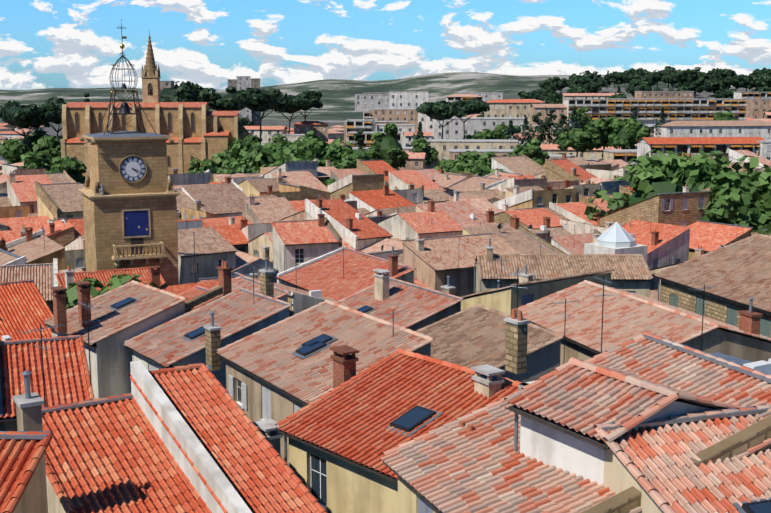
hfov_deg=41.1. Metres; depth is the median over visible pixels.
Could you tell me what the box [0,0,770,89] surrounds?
sky
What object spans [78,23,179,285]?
clock tower
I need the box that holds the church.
[60,33,251,176]
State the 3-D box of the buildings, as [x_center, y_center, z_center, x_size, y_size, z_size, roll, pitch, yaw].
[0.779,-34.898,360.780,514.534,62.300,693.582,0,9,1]
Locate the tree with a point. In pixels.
(738, 197)
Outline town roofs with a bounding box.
[0,93,770,512]
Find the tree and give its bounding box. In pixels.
[0,66,770,309]
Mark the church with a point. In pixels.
(180, 121)
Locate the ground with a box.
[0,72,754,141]
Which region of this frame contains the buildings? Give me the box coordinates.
[0,77,770,512]
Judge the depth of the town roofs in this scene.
40.05 m

